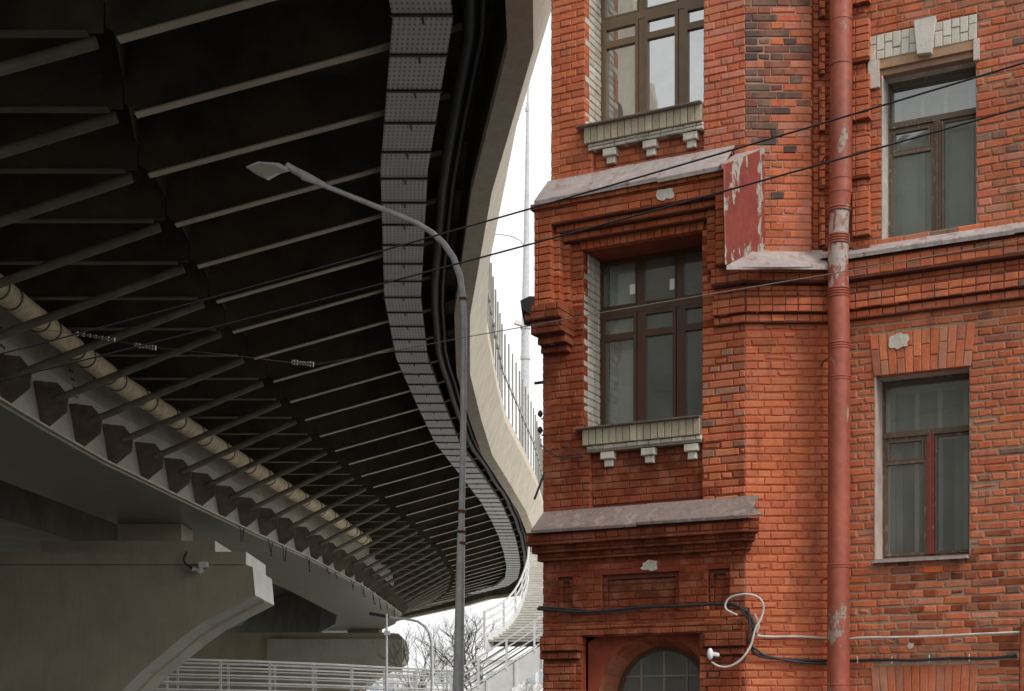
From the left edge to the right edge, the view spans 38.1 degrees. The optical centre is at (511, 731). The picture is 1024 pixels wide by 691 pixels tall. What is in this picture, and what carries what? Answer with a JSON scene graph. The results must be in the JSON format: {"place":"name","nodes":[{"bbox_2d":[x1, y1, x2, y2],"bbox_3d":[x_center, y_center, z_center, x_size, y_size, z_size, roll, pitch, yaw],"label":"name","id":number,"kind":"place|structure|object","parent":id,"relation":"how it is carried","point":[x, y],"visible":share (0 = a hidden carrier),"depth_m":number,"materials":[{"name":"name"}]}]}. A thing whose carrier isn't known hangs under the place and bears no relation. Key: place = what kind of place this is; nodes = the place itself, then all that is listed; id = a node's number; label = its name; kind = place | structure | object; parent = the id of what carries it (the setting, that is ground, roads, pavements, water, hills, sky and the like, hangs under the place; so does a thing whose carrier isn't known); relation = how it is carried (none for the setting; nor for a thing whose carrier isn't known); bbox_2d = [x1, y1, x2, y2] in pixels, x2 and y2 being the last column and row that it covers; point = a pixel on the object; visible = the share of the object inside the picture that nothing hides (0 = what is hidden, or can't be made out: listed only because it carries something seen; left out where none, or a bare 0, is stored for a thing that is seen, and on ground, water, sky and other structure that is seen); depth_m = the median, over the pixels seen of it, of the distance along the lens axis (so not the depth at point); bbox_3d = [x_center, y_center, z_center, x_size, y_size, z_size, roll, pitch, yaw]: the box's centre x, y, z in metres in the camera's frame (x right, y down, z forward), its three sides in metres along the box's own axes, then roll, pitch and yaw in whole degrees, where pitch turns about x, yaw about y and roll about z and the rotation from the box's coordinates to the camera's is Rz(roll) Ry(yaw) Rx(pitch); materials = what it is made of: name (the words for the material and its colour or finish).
{"place":"outdoors","nodes":[
{"label":"outdoors","id":0,"kind":"place"},
{"bbox_2d":[0,524,273,690],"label":"bridge pier","id":1,"kind":"structure","parent":0,"point":[143,607],"depth_m":50.00,"materials":[{"name":"concrete"}]},
{"bbox_2d":[0,0,551,631],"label":"overpass","id":2,"kind":"object","parent":1,"relation":"on","point":[136,136],"visible":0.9,"depth_m":32.99,"materials":[{"name":"metal"}]},
{"bbox_2d":[495,83,529,457],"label":"lamp mast","id":3,"kind":"object","parent":2,"relation":"on","point":[524,357],"visible":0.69,"depth_m":69.87,"materials":[{"name":"metal"}]},
{"bbox_2d":[514,320,523,328],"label":"security camera","id":4,"kind":"object","parent":3,"relation":"attached to","point":[518,323],"visible":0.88,"depth_m":69.36,"materials":[{"name":"white plastic"}]},
{"bbox_2d":[367,670,430,690],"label":"building","id":5,"kind":"structure","parent":0,"point":[399,685],"depth_m":210.00,"materials":[{"name":"white"}]},
{"bbox_2d":[382,13,551,669],"label":"sky","id":6,"kind":"structure","parent":0,"point":[507,267],"materials":[{"name":"white"}]},
{"bbox_2d":[429,655,542,690],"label":"building","id":7,"kind":"structure","parent":0,"point":[535,677],"depth_m":190.00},
{"bbox_2d":[434,671,443,681],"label":"window","id":8,"kind":"structure","parent":7,"relation":"in","point":[434,671],"depth_m":189.95,"materials":[{"name":"white"}]},
{"bbox_2d":[526,674,534,683],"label":"window","id":9,"kind":"structure","parent":7,"relation":"in","point":[532,678],"depth_m":189.95,"materials":[{"name":"white glass"}]},
{"bbox_2d":[539,671,542,683],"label":"window","id":10,"kind":"structure","parent":7,"relation":"in","point":[541,673],"depth_m":189.95,"materials":[{"name":"white glass"}]},
{"label":"paved square","id":11,"kind":"structure","parent":0,"visible":0},
{"bbox_2d":[157,630,408,690],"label":"bridge pier","id":12,"kind":"structure","parent":11,"relation":"on","point":[359,647],"depth_m":104.00,"materials":[{"name":"concrete"}]},
{"bbox_2d":[369,612,433,690],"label":"street lamp","id":13,"kind":"object","parent":11,"relation":"on","point":[430,638],"visible":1,"depth_m":61.95,"materials":[{"name":"metal"}]},
{"bbox_2d":[369,616,453,690],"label":"bare tree","id":14,"kind":"object","parent":11,"relation":"on","point":[405,655],"visible":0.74,"depth_m":94.15,"materials":[{"name":"brown plant"}]},
{"bbox_2d":[401,639,475,690],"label":"bare tree","id":15,"kind":"object","parent":11,"relation":"on","point":[439,665],"visible":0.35,"depth_m":101.31,"materials":[{"name":"brown plant"}]},
{"bbox_2d":[405,606,502,690],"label":"bare tree","id":16,"kind":"object","parent":11,"relation":"on","point":[468,641],"visible":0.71,"depth_m":88.80,"materials":[{"name":"brown plant"}]},
{"bbox_2d":[470,645,542,690],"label":"staircase","id":17,"kind":"structure","parent":11,"relation":"on","point":[523,668],"depth_m":67.00,"materials":[{"name":"white paint"}]},
{"bbox_2d":[452,647,537,689],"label":"railing","id":18,"kind":"object","parent":17,"relation":"attached to","point":[490,664],"visible":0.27,"depth_m":69.47,"materials":[{"name":"white metal"}]},
{"bbox_2d":[449,615,542,690],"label":"railing","id":19,"kind":"object","parent":17,"relation":"attached to","point":[505,657],"visible":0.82,"depth_m":66.97,"materials":[{"name":"white metal"}]},
{"bbox_2d":[484,552,542,650],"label":"staircase","id":20,"kind":"structure","parent":17,"relation":"on","point":[527,612],"depth_m":69.54,"materials":[{"name":"concrete"}]},
{"bbox_2d":[483,547,529,640],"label":"railing","id":21,"kind":"object","parent":20,"relation":"attached to","point":[526,575],"visible":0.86,"depth_m":69.28,"materials":[{"name":"white metal"}]},
{"bbox_2d":[493,671,542,690],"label":"bare tree","id":22,"kind":"object","parent":11,"relation":"on","point":[528,686],"visible":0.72,"depth_m":82.56,"materials":[{"name":"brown plant"}]},
{"bbox_3d":[-9.300,-1.375,65.000,13.000,0.350,15.600,0,0,0],"label":"footbridge","id":23,"kind":"object","parent":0,"visible":0},
{"bbox_2d":[154,662,448,690],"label":"railing","id":24,"kind":"object","parent":23,"relation":"on","point":[228,671],"visible":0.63,"depth_m":64.64,"materials":[{"name":"white metal"}]},
{"bbox_2d":[155,659,452,690],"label":"railing","id":25,"kind":"object","parent":23,"relation":"on","point":[269,676],"visible":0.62,"depth_m":61.45,"materials":[{"name":"white metal"}]},
{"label":"pavement","id":26,"kind":"structure","parent":0,"visible":0},
{"bbox_2d":[246,161,466,690],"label":"street lamp","id":27,"kind":"object","parent":26,"relation":"on","point":[267,170],"visible":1,"depth_m":19.96,"materials":[{"name":"metal"}]},
{"bbox_2d":[520,0,1023,690],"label":"brick house","id":28,"kind":"structure","parent":26,"relation":"on","point":[692,430],"depth_m":14.81,"materials":[{"name":"brick"}]},
{"bbox_2d":[0,62,1023,354],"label":"overhead wire","id":29,"kind":"object","parent":28,"relation":"attached to","point":[542,204],"visible":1,"depth_m":11.34,"materials":[{"name":"black metal"}]},
{"bbox_2d":[0,106,1023,380],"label":"overhead wire","id":30,"kind":"object","parent":28,"relation":"attached to","point":[542,240],"visible":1,"depth_m":11.34,"materials":[{"name":"black metal"}]},
{"bbox_2d":[31,239,1023,366],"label":"span wire","id":31,"kind":"object","parent":28,"relation":"attached to","point":[292,362],"visible":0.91,"depth_m":15.66,"materials":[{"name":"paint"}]},
{"bbox_2d":[534,473,544,499],"bbox_3d":[0.292,-2.623,15.869,0.141,0.283,0.023,0,0,28],"label":"iron bracket","id":32,"kind":"object","parent":28,"relation":"attached to","point":[538,488],"visible":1,"depth_m":15.86,"materials":[{"name":"black metal"}]},
{"bbox_2d":[538,410,542,419],"bbox_3d":[0.313,-3.395,15.905,0.057,0.100,0.096,0,0,-36],"label":"insulator","id":33,"kind":"object","parent":28,"relation":"attached to","point":[540,413],"visible":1,"depth_m":15.90,"materials":[{"name":"black ceramic"}]},
{"bbox_2d":[540,444,582,457],"bbox_3d":[0.522,-2.973,15.710,0.522,0.185,0.022,0,0,32],"label":"loose wire","id":34,"kind":"object","parent":28,"relation":"attached to","point":[565,456],"visible":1,"depth_m":15.65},
{"bbox_2d":[590,245,701,424],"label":"window","id":35,"kind":"structure","parent":28,"relation":"in","point":[651,355],"depth_m":16.02,"materials":[{"name":"clear glass"}]},
{"bbox_2d":[538,605,756,634],"bbox_3d":[1.351,-1.151,15.264,2.416,0.381,0.060,0,0,27],"label":"wall cable","id":36,"kind":"object","parent":28,"relation":"attached to","point":[743,612],"depth_m":15.39,"materials":[{"name":"black rubber"}]},
{"bbox_2d":[600,0,703,120],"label":"window","id":37,"kind":"structure","parent":28,"relation":"in","point":[652,53],"depth_m":15.87,"materials":[{"name":"clear glass"}]},
{"bbox_2d":[618,646,699,690],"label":"window","id":38,"kind":"structure","parent":28,"relation":"in","point":[664,668],"depth_m":16.01,"materials":[{"name":"glass"}]},
{"bbox_2d":[707,648,722,659],"bbox_3d":[2.038,-0.772,14.801,0.264,0.120,0.082,0,0,-43],"label":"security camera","id":39,"kind":"object","parent":28,"relation":"attached to","point":[710,653],"visible":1,"depth_m":14.72,"materials":[{"name":"white plastic"}]},
{"bbox_2d":[711,593,764,667],"bbox_3d":[2.235,-1.003,14.723,0.527,0.740,0.086,0,0,17],"label":"wall cable","id":40,"kind":"object","parent":28,"relation":"attached to","point":[754,631],"depth_m":14.68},
{"bbox_2d":[537,602,1016,661],"bbox_3d":[2.496,-1.003,14.866,4.845,0.647,0.352,0,0,20],"label":"wall cable","id":41,"kind":"object","parent":28,"relation":"attached to","point":[795,659],"depth_m":14.75,"materials":[{"name":"black rubber"}]},
{"bbox_2d":[747,608,826,664],"bbox_3d":[2.726,-0.947,14.746,0.795,0.565,0.047,0,0,-2],"label":"wall cable","id":42,"kind":"object","parent":28,"relation":"attached to","point":[774,657],"depth_m":14.74,"materials":[{"name":"black rubber"}]},
{"bbox_2d":[820,0,852,690],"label":"drainpipe","id":43,"kind":"object","parent":28,"relation":"attached to","point":[838,578],"visible":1,"depth_m":14.46,"materials":[{"name":"red metal"}]},
{"bbox_2d":[754,614,1019,639],"bbox_3d":[3.644,-1.039,14.469,2.528,0.267,0.329,0,0,19],"label":"wall conduit","id":44,"kind":"object","parent":28,"relation":"attached to","point":[877,637],"depth_m":14.49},
{"bbox_2d":[882,373,968,558],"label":"window","id":45,"kind":"structure","parent":28,"relation":"in","point":[925,421],"depth_m":14.87,"materials":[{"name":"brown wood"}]},
{"bbox_2d":[888,67,975,237],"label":"window","id":46,"kind":"structure","parent":28,"relation":"in","point":[932,177],"depth_m":14.74,"materials":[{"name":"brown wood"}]},
{"bbox_2d":[1019,622,1023,690],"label":"rust pipe","id":47,"kind":"object","parent":28,"relation":"attached to","point":[1021,658],"visible":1,"depth_m":13.89,"materials":[{"name":"red metal"}]},
{"label":"road","id":48,"kind":"structure","parent":0,"visible":0},
{"bbox_2d":[384,614,389,690],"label":"thin post","id":49,"kind":"object","parent":48,"relation":"on","point":[386,632],"visible":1,"depth_m":55.98,"materials":[{"name":"metal"}]}
]}

